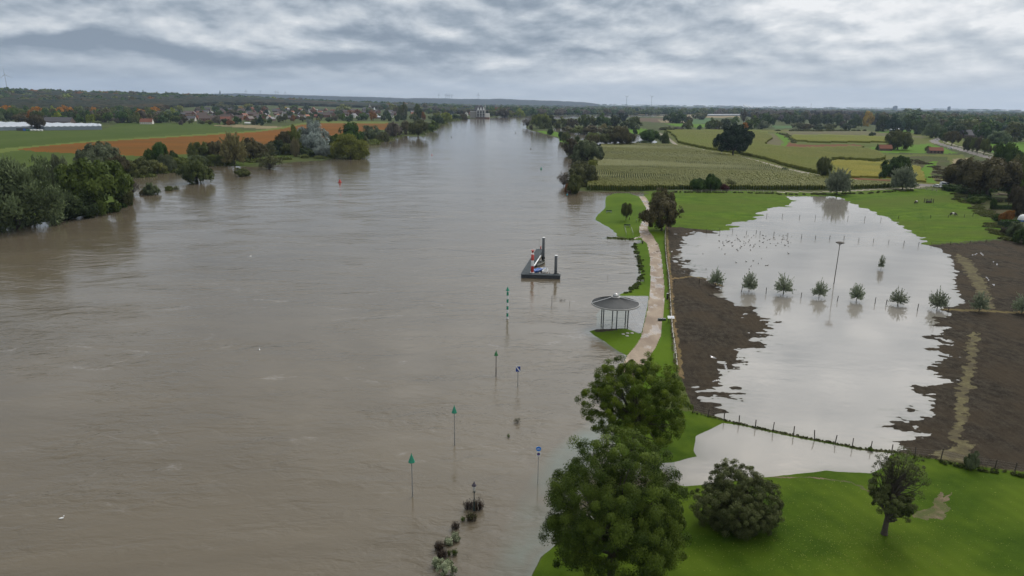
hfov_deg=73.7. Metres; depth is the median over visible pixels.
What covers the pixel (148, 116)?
tree
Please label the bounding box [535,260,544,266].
rowing boat
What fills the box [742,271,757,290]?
pollard willow
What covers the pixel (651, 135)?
tree
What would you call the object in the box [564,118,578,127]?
tree
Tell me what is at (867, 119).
tree
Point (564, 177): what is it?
bush
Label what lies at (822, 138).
maize field
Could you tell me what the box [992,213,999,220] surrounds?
bush
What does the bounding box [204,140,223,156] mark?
bush
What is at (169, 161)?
bush
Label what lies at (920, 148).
meadow
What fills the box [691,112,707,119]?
tree
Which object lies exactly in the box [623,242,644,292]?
weeds
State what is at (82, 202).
bush
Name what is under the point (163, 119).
tree
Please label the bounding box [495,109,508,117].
tree
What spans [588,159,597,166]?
bush
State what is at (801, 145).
red brown field
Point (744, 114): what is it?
tree
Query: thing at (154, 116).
tree
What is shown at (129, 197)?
tree
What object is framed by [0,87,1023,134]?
woodland
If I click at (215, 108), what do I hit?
tree
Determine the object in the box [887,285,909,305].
pollard willow
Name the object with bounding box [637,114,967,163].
stubble field
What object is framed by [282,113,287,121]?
tree
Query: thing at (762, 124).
tree
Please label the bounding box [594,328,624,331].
mud
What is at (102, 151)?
tree
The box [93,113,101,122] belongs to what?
tree
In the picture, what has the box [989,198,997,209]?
bush
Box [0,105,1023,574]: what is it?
ground
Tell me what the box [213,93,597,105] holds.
hills
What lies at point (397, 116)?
tree
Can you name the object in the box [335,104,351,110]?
tree
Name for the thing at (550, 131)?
bush
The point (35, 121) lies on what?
tree
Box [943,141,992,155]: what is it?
cycle path
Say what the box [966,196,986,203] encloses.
bush
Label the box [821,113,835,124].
tree
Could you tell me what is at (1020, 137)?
tree
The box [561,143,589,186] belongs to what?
undergrowth
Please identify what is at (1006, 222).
hedge
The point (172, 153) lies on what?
tree
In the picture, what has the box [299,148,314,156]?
bush
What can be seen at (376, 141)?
undergrowth
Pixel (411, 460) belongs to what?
river mark
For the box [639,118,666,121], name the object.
brown field
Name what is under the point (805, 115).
tree
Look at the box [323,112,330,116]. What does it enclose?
house
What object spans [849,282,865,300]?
pollard willow
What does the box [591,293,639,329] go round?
pavilion
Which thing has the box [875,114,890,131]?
tree
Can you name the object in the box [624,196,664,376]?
path
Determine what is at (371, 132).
bush
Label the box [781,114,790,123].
tree
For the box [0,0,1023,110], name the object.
sky
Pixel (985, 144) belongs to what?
tree
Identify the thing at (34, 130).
silage heap
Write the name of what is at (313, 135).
tree
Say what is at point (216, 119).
tree
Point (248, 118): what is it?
house
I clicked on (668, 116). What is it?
tree
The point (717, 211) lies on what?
meadow
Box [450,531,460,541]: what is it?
leafy shrub
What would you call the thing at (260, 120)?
tree
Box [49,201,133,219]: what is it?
undergrowth
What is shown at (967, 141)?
tree
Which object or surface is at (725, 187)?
shrub
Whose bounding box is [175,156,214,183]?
tree
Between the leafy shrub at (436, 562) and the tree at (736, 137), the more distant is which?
the tree at (736, 137)
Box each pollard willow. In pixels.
[708,267,726,285]
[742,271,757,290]
[774,272,796,294]
[811,280,830,296]
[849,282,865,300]
[878,255,885,267]
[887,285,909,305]
[928,286,950,308]
[968,290,990,311]
[1011,294,1023,313]
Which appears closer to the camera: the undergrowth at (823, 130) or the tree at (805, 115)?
the undergrowth at (823, 130)
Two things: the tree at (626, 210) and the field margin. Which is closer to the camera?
the tree at (626, 210)
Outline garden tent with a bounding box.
[1017,214,1023,221]
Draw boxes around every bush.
[47,186,98,218]
[106,155,129,170]
[126,156,155,174]
[148,159,167,173]
[157,154,176,169]
[173,157,188,167]
[186,141,208,155]
[187,155,208,162]
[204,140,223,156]
[206,154,227,163]
[243,137,268,159]
[265,142,275,155]
[270,139,282,152]
[280,142,290,154]
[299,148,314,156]
[311,145,332,155]
[327,133,337,144]
[362,125,382,139]
[374,131,389,141]
[452,113,461,118]
[547,128,553,134]
[556,172,569,185]
[561,126,572,131]
[563,137,578,155]
[569,126,583,133]
[582,125,602,133]
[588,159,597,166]
[598,123,606,128]
[599,125,612,133]
[636,140,651,143]
[660,126,672,129]
[689,177,707,190]
[704,173,721,190]
[790,122,804,128]
[802,123,814,129]
[813,124,824,129]
[824,123,836,129]
[840,122,851,129]
[941,184,961,191]
[954,186,972,193]
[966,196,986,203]
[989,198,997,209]
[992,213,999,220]
[999,210,1014,220]
[1000,227,1007,233]
[1005,221,1023,235]
[1012,227,1023,243]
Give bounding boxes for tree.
[0,110,7,121]
[0,155,78,232]
[5,112,13,121]
[11,113,26,121]
[25,114,45,128]
[29,110,44,117]
[41,153,67,186]
[51,112,61,116]
[53,157,134,216]
[61,110,75,118]
[73,141,121,167]
[74,115,83,122]
[79,111,86,122]
[85,114,95,122]
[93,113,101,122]
[94,110,106,121]
[102,112,113,122]
[110,118,123,122]
[113,187,134,205]
[114,109,127,122]
[122,110,132,122]
[131,111,141,122]
[132,177,139,193]
[137,109,146,117]
[143,148,156,160]
[146,113,154,122]
[151,141,168,157]
[152,113,160,122]
[154,114,167,122]
[164,113,171,122]
[169,150,178,157]
[170,115,181,121]
[174,105,183,110]
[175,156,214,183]
[178,114,188,122]
[205,120,213,124]
[211,102,234,109]
[212,106,219,111]
[212,115,220,124]
[219,131,251,164]
[225,109,239,115]
[226,120,234,124]
[233,116,241,123]
[243,103,252,108]
[250,117,259,124]
[253,106,260,111]
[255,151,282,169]
[256,114,263,125]
[275,131,290,143]
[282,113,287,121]
[287,125,304,148]
[297,119,329,148]
[301,105,310,110]
[330,133,369,159]
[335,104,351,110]
[338,113,345,120]
[338,122,364,140]
[345,114,353,121]
[360,114,367,120]
[369,112,377,120]
[385,122,402,137]
[386,112,391,120]
[388,104,397,109]
[394,112,400,120]
[398,102,407,117]
[400,120,408,134]
[408,119,428,136]
[409,113,416,119]
[413,103,423,118]
[425,108,433,113]
[427,120,438,131]
[432,114,444,123]
[441,112,451,120]
[450,107,457,112]
[489,109,495,115]
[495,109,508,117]
[514,108,524,116]
[522,117,530,125]
[530,112,551,128]
[538,424,692,575]
[549,114,555,127]
[553,116,566,127]
[561,131,570,142]
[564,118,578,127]
[566,160,598,182]
[567,173,583,193]
[570,140,604,161]
[574,351,693,452]
[578,114,590,126]
[584,133,600,142]
[586,135,599,143]
[589,116,598,125]
[595,113,611,127]
[600,133,612,143]
[607,125,635,144]
[610,114,620,126]
[616,112,627,121]
[620,116,642,129]
[621,202,632,217]
[638,197,683,230]
[639,129,660,142]
[648,187,676,207]
[660,131,669,143]
[663,112,676,122]
[672,110,687,122]
[681,119,693,128]
[689,457,784,541]
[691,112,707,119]
[705,117,716,128]
[712,123,754,155]
[714,119,722,127]
[721,118,731,127]
[730,116,739,123]
[739,108,748,122]
[744,115,760,129]
[751,112,758,118]
[757,120,770,128]
[761,113,775,127]
[770,113,779,119]
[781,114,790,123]
[788,112,804,123]
[801,112,809,119]
[808,114,822,125]
[816,156,832,175]
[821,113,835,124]
[824,167,853,193]
[833,114,843,125]
[848,114,862,127]
[862,111,874,125]
[867,445,929,535]
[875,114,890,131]
[878,155,913,178]
[884,113,906,131]
[884,129,913,149]
[890,164,919,189]
[903,113,918,131]
[912,120,926,134]
[921,119,943,137]
[935,127,947,139]
[941,132,946,142]
[942,158,982,187]
[944,120,967,134]
[944,131,962,145]
[956,156,1023,194]
[958,117,982,129]
[962,136,972,150]
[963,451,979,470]
[969,137,977,151]
[972,120,1001,138]
[973,137,982,152]
[980,138,990,154]
[987,130,1012,143]
[993,141,1023,165]
[1003,170,1023,195]
[1005,121,1023,141]
[1007,184,1023,216]
[1012,153,1023,173]
[1018,127,1023,140]
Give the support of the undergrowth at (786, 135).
on the field at (918, 141)
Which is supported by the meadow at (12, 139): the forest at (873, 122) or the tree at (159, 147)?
the tree at (159, 147)
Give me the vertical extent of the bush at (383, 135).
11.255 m
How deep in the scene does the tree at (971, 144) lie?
639.52 m
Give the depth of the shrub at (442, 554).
61.97 m
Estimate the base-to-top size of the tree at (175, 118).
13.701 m
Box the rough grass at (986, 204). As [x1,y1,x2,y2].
[956,191,1023,236]
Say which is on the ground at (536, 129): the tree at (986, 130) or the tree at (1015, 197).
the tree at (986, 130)
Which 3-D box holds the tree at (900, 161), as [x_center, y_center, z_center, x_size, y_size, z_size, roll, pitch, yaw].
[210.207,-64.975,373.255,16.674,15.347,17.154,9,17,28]
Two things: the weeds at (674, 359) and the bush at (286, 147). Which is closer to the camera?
the weeds at (674, 359)
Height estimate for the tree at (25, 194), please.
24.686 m
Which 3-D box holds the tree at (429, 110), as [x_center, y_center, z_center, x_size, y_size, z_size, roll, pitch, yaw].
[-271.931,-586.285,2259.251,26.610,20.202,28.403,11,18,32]
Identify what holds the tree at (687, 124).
on the field at (918, 141)
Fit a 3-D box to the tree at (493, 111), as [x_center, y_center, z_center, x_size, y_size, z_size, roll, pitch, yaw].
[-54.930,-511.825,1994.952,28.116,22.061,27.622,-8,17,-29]
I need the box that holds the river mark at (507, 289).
[506,287,509,318]
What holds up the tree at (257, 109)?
on the ground at (536, 129)
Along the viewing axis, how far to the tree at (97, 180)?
236.84 m
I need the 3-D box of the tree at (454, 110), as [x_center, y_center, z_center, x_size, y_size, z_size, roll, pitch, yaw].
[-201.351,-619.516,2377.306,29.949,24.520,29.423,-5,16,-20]
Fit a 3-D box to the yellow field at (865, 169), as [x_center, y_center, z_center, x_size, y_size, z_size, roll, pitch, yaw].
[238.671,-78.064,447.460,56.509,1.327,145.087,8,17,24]
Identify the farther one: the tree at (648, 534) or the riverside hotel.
the riverside hotel
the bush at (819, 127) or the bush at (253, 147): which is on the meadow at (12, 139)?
the bush at (253, 147)
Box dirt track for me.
[659,133,924,192]
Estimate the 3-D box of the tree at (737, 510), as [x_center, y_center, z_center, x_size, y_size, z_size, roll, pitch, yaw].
[22.004,20.314,66.198,9.303,6.598,7.595,1,15,0]
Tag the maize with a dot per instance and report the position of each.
(649, 166)
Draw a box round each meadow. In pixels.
[0,122,384,214]
[538,123,1023,182]
[644,188,1007,244]
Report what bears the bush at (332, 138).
on the ground at (536, 129)
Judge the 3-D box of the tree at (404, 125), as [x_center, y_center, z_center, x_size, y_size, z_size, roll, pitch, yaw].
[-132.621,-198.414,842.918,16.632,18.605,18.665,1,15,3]
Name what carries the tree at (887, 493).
on the lawn at (1002, 503)
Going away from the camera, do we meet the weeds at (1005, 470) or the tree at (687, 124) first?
the weeds at (1005, 470)
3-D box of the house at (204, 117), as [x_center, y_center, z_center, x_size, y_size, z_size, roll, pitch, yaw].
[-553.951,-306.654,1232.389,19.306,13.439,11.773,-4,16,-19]
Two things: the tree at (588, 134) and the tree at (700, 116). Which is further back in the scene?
the tree at (700, 116)
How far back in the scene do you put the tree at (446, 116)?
1390.50 m
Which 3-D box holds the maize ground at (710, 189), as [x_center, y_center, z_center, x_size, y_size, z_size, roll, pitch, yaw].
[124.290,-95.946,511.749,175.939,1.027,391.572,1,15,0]
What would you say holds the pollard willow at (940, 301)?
in the flood water
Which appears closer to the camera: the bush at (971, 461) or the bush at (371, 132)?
the bush at (971, 461)
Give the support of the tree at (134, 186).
on the meadow at (12, 139)
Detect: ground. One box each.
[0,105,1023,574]
[592,168,894,191]
[886,156,951,181]
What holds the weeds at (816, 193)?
on the meadow at (717, 211)
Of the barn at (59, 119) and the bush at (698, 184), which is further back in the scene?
the barn at (59, 119)
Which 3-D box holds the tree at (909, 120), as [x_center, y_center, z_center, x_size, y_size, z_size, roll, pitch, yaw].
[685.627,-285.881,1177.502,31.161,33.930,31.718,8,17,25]
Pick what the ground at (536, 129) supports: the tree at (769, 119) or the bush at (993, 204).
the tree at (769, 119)
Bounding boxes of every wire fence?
[693,405,1018,471]
[699,279,948,311]
[706,229,918,245]
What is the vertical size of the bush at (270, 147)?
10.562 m
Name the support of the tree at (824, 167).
on the maize ground at (710, 189)
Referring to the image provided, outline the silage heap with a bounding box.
[26,129,42,130]
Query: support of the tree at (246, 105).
on the ground at (536, 129)
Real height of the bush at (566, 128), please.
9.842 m
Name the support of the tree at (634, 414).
on the lawn at (1002, 503)
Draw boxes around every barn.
[44,117,75,122]
[878,145,892,150]
[926,147,943,153]
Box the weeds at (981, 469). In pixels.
[939,460,1023,477]
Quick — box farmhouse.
[960,130,983,137]
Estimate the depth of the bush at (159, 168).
373.67 m
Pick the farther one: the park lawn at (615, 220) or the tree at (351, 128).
the tree at (351, 128)
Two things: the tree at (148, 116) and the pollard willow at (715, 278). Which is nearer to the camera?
the pollard willow at (715, 278)
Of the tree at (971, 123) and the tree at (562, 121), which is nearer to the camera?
the tree at (971, 123)
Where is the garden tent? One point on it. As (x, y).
(1021, 217)
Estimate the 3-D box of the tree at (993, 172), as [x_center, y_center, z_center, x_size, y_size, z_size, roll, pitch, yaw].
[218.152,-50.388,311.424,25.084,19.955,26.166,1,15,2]
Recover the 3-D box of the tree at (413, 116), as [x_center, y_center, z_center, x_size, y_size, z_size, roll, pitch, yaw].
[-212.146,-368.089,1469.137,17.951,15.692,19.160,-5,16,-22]
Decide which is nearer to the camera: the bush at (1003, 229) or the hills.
the bush at (1003, 229)
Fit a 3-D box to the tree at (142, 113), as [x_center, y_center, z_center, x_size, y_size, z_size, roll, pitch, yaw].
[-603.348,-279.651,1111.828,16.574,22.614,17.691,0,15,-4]
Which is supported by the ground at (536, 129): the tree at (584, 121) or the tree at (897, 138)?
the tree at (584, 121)
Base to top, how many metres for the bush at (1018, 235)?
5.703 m
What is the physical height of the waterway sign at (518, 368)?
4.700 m
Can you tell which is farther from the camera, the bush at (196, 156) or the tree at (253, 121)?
the tree at (253, 121)
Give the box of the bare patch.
[765,476,951,519]
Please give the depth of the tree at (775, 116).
1818.75 m
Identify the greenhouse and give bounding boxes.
[0,121,95,130]
[44,123,101,129]
[707,114,739,115]
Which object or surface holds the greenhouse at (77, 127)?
on the ground at (536, 129)
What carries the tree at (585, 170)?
on the maize ground at (710, 189)
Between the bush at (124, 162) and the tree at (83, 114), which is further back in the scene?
the tree at (83, 114)
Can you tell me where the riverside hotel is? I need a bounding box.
[470,105,489,118]
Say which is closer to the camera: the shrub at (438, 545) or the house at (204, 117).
the shrub at (438, 545)
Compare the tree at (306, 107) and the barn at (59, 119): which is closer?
the barn at (59, 119)
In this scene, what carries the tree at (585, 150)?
on the maize ground at (710, 189)
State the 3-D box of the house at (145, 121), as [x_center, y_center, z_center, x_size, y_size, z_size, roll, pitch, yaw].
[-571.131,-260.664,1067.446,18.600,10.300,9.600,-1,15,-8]
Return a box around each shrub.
[142,182,160,194]
[164,186,173,190]
[234,168,250,176]
[290,137,299,156]
[431,556,441,567]
[433,540,445,550]
[436,548,447,558]
[436,558,457,575]
[443,537,452,546]
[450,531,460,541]
[451,521,459,529]
[463,498,472,509]
[465,511,478,521]
[470,497,484,510]
[720,184,729,190]
[725,178,735,186]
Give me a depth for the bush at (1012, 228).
217.09 m
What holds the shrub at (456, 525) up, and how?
in the river
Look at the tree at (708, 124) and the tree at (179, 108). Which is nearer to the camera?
the tree at (708, 124)
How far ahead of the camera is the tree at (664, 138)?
688.23 m
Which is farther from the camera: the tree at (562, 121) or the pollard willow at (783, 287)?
the tree at (562, 121)
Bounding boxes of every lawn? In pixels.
[532,409,1023,575]
[589,191,675,393]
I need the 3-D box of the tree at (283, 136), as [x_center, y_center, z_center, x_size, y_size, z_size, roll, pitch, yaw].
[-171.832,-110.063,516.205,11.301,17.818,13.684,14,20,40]
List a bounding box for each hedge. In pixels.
[992,205,1011,208]
[997,219,1020,226]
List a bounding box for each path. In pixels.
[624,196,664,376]
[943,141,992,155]
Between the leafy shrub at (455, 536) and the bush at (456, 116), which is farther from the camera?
the bush at (456, 116)
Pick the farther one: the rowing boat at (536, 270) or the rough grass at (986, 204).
the rough grass at (986, 204)
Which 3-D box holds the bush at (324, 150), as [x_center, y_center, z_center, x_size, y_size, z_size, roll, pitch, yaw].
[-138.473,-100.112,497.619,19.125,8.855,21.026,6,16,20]
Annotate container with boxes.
[16,128,30,130]
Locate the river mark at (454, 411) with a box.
[452,406,456,444]
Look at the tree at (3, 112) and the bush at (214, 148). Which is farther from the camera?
the tree at (3, 112)
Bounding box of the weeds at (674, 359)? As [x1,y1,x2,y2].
[664,228,676,365]
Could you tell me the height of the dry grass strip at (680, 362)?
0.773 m
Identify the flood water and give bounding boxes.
[672,196,964,485]
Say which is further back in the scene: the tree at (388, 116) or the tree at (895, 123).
the tree at (388, 116)
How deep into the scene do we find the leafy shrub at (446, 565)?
59.33 m
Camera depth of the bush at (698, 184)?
322.76 m
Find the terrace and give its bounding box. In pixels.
[627,296,647,332]
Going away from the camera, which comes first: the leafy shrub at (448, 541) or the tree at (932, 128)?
the leafy shrub at (448, 541)
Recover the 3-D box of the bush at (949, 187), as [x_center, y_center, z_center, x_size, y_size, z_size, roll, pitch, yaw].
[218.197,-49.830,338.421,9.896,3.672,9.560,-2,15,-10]
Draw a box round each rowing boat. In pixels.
[534,267,544,272]
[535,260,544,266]
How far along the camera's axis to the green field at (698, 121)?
1613.20 m
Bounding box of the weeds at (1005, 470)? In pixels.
[692,411,1021,473]
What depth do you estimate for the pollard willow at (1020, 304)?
136.95 m
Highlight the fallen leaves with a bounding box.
[678,481,1018,570]
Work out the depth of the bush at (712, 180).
323.03 m
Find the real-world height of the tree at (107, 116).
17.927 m
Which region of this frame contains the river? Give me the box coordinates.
[0,115,674,575]
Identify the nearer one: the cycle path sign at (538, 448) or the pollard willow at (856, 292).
the cycle path sign at (538, 448)
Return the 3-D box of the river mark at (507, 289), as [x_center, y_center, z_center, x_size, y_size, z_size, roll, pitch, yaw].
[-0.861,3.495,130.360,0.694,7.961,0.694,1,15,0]
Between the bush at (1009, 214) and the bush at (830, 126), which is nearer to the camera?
the bush at (1009, 214)
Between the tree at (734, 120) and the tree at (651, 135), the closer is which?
the tree at (651, 135)
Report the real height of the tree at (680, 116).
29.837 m
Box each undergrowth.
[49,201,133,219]
[131,154,343,177]
[176,150,301,167]
[368,118,469,144]
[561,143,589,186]
[774,129,866,130]
[776,132,797,142]
[909,159,945,181]
[949,193,1017,240]
[966,186,1004,199]
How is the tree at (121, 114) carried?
on the meadow at (12, 139)
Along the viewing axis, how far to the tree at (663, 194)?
257.11 m
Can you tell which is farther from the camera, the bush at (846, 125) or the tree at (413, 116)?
the tree at (413, 116)
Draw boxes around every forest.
[0,90,522,115]
[506,105,1020,124]
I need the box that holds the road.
[916,138,991,186]
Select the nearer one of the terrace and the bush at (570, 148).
the terrace
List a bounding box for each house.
[139,118,153,123]
[186,115,196,120]
[197,112,207,115]
[199,115,210,120]
[220,114,231,119]
[245,116,254,120]
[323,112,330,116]
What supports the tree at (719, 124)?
on the ground at (536, 129)
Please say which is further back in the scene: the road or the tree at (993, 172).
the road
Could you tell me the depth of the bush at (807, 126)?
1212.63 m
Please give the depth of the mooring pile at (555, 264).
161.79 m
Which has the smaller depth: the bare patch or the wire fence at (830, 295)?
the bare patch
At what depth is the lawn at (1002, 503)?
65.67 m
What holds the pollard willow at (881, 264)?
in the flood water
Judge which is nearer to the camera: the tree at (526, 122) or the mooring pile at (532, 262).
the mooring pile at (532, 262)
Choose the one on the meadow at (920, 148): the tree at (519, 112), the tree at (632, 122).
the tree at (632, 122)
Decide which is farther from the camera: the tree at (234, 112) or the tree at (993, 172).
the tree at (234, 112)
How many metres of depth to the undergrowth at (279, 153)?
502.01 m
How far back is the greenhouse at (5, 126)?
848.16 m
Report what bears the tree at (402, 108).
on the ground at (536, 129)
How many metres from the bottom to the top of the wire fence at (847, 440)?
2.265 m
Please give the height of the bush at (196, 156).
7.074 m
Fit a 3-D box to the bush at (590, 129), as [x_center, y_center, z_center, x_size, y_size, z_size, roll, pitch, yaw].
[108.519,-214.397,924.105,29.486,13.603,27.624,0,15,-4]
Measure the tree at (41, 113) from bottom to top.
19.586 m
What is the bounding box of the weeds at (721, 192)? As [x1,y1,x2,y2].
[667,191,776,193]
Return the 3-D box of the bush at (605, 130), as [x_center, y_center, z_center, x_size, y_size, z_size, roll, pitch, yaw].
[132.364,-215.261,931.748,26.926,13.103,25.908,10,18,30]
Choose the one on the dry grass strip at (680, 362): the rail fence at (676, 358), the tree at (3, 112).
the rail fence at (676, 358)
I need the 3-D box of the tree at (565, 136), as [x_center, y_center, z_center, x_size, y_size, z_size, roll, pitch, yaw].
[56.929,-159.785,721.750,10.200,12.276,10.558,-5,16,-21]
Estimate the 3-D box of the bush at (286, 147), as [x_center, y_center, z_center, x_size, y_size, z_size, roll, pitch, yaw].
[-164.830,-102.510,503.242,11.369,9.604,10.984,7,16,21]
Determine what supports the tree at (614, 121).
on the ground at (536, 129)
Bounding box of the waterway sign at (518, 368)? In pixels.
[516,366,520,385]
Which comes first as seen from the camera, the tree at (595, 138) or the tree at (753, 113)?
the tree at (595, 138)
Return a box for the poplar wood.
[756,109,864,114]
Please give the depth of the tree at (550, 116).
1132.66 m
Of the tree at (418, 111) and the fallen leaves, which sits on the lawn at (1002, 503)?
the fallen leaves
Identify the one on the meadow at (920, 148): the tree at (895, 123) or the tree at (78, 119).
the tree at (895, 123)
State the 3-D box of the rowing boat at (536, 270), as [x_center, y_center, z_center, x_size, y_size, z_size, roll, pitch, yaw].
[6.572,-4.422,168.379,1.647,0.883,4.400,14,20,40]
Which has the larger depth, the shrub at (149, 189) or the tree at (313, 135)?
the tree at (313, 135)
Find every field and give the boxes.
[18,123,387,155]
[214,124,276,128]
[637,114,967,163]
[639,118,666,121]
[661,129,965,184]
[666,129,885,177]
[667,227,1023,470]
[692,118,797,128]
[767,131,925,144]
[786,143,889,180]
[789,134,913,142]
[831,159,926,181]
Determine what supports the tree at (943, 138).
on the field at (918, 141)
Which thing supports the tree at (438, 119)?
on the ground at (536, 129)
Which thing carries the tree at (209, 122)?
on the meadow at (12, 139)
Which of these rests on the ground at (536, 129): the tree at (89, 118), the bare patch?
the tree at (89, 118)
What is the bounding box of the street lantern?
[472,482,476,510]
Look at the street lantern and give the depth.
68.65 m
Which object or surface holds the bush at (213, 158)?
on the meadow at (12, 139)
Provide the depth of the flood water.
122.47 m
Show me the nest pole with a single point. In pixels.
(839, 243)
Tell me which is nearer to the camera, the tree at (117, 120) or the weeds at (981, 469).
the weeds at (981, 469)
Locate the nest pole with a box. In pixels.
[833,242,843,283]
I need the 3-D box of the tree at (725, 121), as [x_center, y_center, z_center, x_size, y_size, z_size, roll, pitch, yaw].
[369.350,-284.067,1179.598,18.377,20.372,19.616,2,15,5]
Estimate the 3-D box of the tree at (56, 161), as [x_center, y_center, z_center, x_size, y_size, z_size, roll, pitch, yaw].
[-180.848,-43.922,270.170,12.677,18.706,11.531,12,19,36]
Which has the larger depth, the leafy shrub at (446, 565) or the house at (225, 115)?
the house at (225, 115)
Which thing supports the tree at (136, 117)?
on the meadow at (12, 139)
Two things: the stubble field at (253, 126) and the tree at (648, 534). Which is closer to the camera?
the tree at (648, 534)
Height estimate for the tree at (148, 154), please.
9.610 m
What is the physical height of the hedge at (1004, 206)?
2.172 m
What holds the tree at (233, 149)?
on the meadow at (12, 139)
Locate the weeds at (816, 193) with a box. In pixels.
[777,189,913,194]
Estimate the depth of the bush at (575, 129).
926.93 m
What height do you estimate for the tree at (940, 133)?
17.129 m
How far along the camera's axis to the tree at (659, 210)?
219.14 m
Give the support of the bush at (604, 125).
on the ground at (536, 129)
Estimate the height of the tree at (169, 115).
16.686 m
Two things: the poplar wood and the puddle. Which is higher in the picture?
the poplar wood
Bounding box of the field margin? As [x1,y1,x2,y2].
[0,121,388,152]
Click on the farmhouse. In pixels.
(970, 133)
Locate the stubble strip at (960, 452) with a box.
[929,254,994,461]
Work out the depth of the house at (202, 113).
1434.16 m
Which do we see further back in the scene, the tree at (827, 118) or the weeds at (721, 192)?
the tree at (827, 118)
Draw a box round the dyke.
[693,411,1023,471]
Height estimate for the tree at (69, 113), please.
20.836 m
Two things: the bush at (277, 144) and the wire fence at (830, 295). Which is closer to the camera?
the wire fence at (830, 295)
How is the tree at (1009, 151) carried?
on the ground at (536, 129)
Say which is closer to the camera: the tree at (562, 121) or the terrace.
the terrace
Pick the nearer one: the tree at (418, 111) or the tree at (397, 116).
the tree at (397, 116)
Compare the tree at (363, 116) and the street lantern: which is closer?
the street lantern
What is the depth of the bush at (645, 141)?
685.86 m
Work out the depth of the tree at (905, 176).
337.56 m
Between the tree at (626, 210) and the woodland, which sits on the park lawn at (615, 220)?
the tree at (626, 210)
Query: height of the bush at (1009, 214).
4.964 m
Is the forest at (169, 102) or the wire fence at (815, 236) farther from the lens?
the forest at (169, 102)
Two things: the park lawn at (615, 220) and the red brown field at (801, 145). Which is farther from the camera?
the red brown field at (801, 145)
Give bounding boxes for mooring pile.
[530,250,533,272]
[541,237,544,259]
[554,255,557,273]
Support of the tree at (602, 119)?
on the ground at (536, 129)
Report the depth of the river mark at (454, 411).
81.41 m
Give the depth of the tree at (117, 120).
1088.03 m
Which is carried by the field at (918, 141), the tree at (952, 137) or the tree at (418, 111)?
the tree at (952, 137)
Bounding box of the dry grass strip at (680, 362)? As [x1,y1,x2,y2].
[665,226,1023,378]
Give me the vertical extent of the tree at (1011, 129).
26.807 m
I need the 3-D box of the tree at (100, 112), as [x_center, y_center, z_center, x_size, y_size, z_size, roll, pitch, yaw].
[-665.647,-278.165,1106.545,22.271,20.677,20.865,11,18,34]
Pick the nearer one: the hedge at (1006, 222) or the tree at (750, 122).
the hedge at (1006, 222)
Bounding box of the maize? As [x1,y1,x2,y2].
[587,143,901,190]
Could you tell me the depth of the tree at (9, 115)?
1052.61 m
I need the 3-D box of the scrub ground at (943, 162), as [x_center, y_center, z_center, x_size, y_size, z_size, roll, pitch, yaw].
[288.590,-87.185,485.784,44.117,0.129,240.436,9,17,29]
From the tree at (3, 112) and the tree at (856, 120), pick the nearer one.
the tree at (3, 112)
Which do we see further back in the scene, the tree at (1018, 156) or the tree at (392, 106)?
the tree at (392, 106)
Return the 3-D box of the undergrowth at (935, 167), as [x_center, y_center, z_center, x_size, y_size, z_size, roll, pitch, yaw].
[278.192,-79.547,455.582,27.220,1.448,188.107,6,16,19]
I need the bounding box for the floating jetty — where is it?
[521,249,560,278]
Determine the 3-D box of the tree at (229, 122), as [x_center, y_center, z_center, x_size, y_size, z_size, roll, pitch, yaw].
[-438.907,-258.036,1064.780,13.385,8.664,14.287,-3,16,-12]
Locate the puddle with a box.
[710,253,997,381]
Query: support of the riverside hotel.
on the ground at (536, 129)
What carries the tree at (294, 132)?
on the meadow at (12, 139)
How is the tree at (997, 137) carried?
on the meadow at (920, 148)
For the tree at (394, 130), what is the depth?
762.53 m
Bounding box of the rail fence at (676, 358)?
[665,226,677,370]
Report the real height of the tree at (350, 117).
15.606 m
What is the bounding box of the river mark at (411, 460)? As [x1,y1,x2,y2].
[408,453,414,496]
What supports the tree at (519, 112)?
on the ground at (536, 129)
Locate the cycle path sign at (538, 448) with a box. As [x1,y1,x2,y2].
[536,446,540,483]
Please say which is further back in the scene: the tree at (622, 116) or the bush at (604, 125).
the tree at (622, 116)
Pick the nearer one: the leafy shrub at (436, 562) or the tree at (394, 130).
the leafy shrub at (436, 562)
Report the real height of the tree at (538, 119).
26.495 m
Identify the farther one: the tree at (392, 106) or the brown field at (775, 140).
the tree at (392, 106)
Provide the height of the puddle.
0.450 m
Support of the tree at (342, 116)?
on the ground at (536, 129)
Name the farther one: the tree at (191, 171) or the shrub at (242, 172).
the shrub at (242, 172)
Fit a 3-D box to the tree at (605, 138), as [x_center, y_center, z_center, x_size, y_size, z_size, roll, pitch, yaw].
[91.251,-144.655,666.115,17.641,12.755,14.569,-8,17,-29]
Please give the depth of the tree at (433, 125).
942.59 m
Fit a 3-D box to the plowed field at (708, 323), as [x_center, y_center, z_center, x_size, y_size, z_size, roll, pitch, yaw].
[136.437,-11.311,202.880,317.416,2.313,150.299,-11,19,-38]
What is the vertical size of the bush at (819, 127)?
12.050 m

